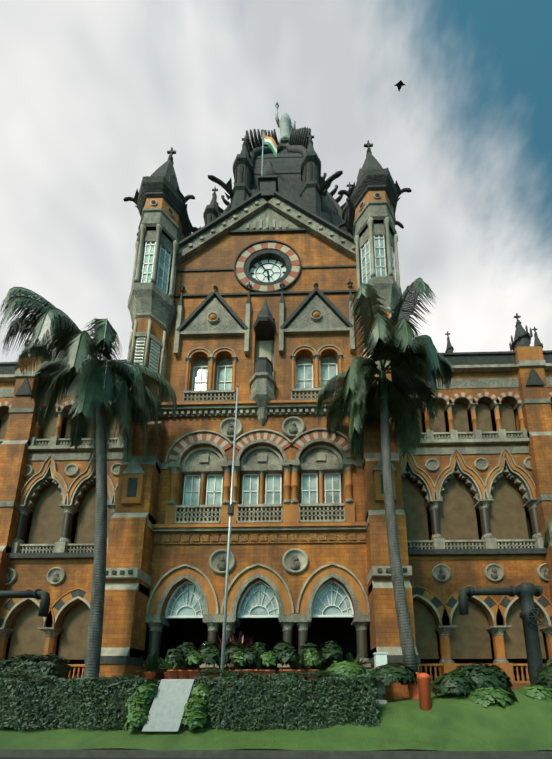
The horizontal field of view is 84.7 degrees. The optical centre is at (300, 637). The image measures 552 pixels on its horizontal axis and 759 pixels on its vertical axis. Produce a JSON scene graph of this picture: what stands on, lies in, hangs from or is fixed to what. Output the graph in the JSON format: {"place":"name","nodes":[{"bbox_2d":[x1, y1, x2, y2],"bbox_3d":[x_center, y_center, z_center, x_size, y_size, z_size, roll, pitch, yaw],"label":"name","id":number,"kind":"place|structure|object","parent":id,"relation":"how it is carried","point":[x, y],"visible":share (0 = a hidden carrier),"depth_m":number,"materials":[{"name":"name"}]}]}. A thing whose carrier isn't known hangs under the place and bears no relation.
{"place":"outdoors","nodes":[
{"label":"outdoors","id":0,"kind":"place"},
{"bbox_2d":[0,680,551,758],"bbox_3d":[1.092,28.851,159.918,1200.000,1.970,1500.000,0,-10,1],"label":"ground","id":1,"kind":"structure","parent":0,"point":[453,726],"depth_m":7.97,"materials":[{"name":"plant"}]},
{"bbox_2d":[0,589,50,616],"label":"water crane","id":2,"kind":"object","parent":1,"relation":"on","point":[43,597],"visible":1,"depth_m":11.53,"materials":[{"name":"metal"}]},
{"bbox_2d":[0,339,131,678],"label":"wing","id":3,"kind":"structure","parent":1,"relation":"on","point":[47,504],"depth_m":17.93,"materials":[{"name":"brown brick"}]},
{"bbox_2d":[0,287,176,677],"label":"palm","id":4,"kind":"object","parent":1,"relation":"on","point":[103,388],"visible":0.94,"depth_m":11.62,"materials":[{"name":"green plant"}]},
{"bbox_2d":[142,679,194,730],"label":"stone slab","id":5,"kind":"structure","parent":1,"relation":"on","point":[167,711],"depth_m":8.69,"materials":[{"name":"grey stone"}]},
{"bbox_2d":[220,385,238,682],"bbox_3d":[-2.616,-3.548,10.815,0.315,13.160,0.320,4,-11,-21],"label":"flagpole","id":6,"kind":"object","parent":1,"relation":"on","point":[230,512],"visible":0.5,"depth_m":10.72,"materials":[{"name":"grey metal"}]},
{"bbox_2d":[131,631,370,679],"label":"potted plants","id":7,"kind":"object","parent":1,"relation":"on","point":[241,652],"visible":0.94,"depth_m":10.67,"materials":[{"name":"green plant"}]},
{"bbox_2d":[84,161,420,700],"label":"block","id":8,"kind":"structure","parent":1,"relation":"on","point":[265,289],"depth_m":14.25,"materials":[{"name":"orange brick"}]},
{"bbox_2d":[123,127,411,422],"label":"towers and dome","id":9,"kind":"structure","parent":8,"relation":"on","point":[364,214],"depth_m":15.73,"materials":[{"name":"black stone"}]},
{"bbox_2d":[261,130,276,175],"bbox_3d":[-2.030,-28.004,18.678,0.960,9.860,0.121,0,-10,1],"label":"roof flagpole","id":10,"kind":"object","parent":9,"relation":"attached to","point":[270,142],"visible":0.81,"depth_m":19.28,"materials":[{"name":"multicoloured fabric"}]},
{"bbox_2d":[275,102,295,142],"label":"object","id":11,"kind":"object","parent":9,"relation":"on","point":[285,125],"visible":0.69,"depth_m":27.16,"materials":[{"name":"white stone"}]},
{"bbox_2d":[0,653,551,730],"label":"hedges","id":12,"kind":"object","parent":1,"relation":"on","point":[35,695],"visible":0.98,"depth_m":8.78,"materials":[{"name":"green plant"}]},
{"bbox_2d":[365,652,387,676],"bbox_3d":[2.697,1.053,10.794,0.780,0.990,0.310,0,-10,1],"label":"cabinet","id":13,"kind":"object","parent":1,"relation":"on","point":[380,659],"visible":0.55,"depth_m":10.71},
{"bbox_2d":[316,277,454,698],"bbox_3d":[3.262,-4.454,10.858,5.480,15.018,5.382,0,-10,1],"label":"palm","id":14,"kind":"object","parent":1,"relation":"on","point":[367,397],"visible":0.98,"depth_m":11.40,"materials":[{"name":"green plant"}]},
{"bbox_2d":[417,673,431,710],"bbox_3d":[3.695,1.777,8.996,0.380,1.440,0.361,0,-10,1],"label":"red post","id":15,"kind":"object","parent":1,"relation":"on","point":[424,691],"visible":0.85,"depth_m":8.90,"materials":[{"name":"red metal"}]},
{"bbox_2d":[397,313,551,690],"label":"wing","id":16,"kind":"structure","parent":1,"relation":"on","point":[476,475],"depth_m":17.68,"materials":[{"name":"brown brick"}]},
{"bbox_2d":[458,582,545,685],"bbox_3d":[7.399,0.461,10.921,2.980,5.100,0.708,0,-10,1],"label":"water crane","id":17,"kind":"object","parent":1,"relation":"on","point":[526,592],"visible":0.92,"depth_m":11.04,"materials":[{"name":"metal"}]},
{"bbox_2d":[543,517,551,550],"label":"foliage","id":18,"kind":"object","parent":1,"relation":"on","point":[548,535],"visible":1,"depth_m":13.34,"materials":[{"name":"green plant"}]},
{"bbox_2d":[0,0,551,361],"label":"sky","id":19,"kind":"structure","parent":0,"point":[95,95],"materials":[{"name":"white"}]},
{"bbox_2d":[394,80,404,90],"bbox_3d":[9.579,-53.498,29.238,1.116,0.180,0.540,5,-11,-24],"label":"bird","id":20,"kind":"object","parent":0,"point":[399,84],"visible":1,"depth_m":29.20}
]}

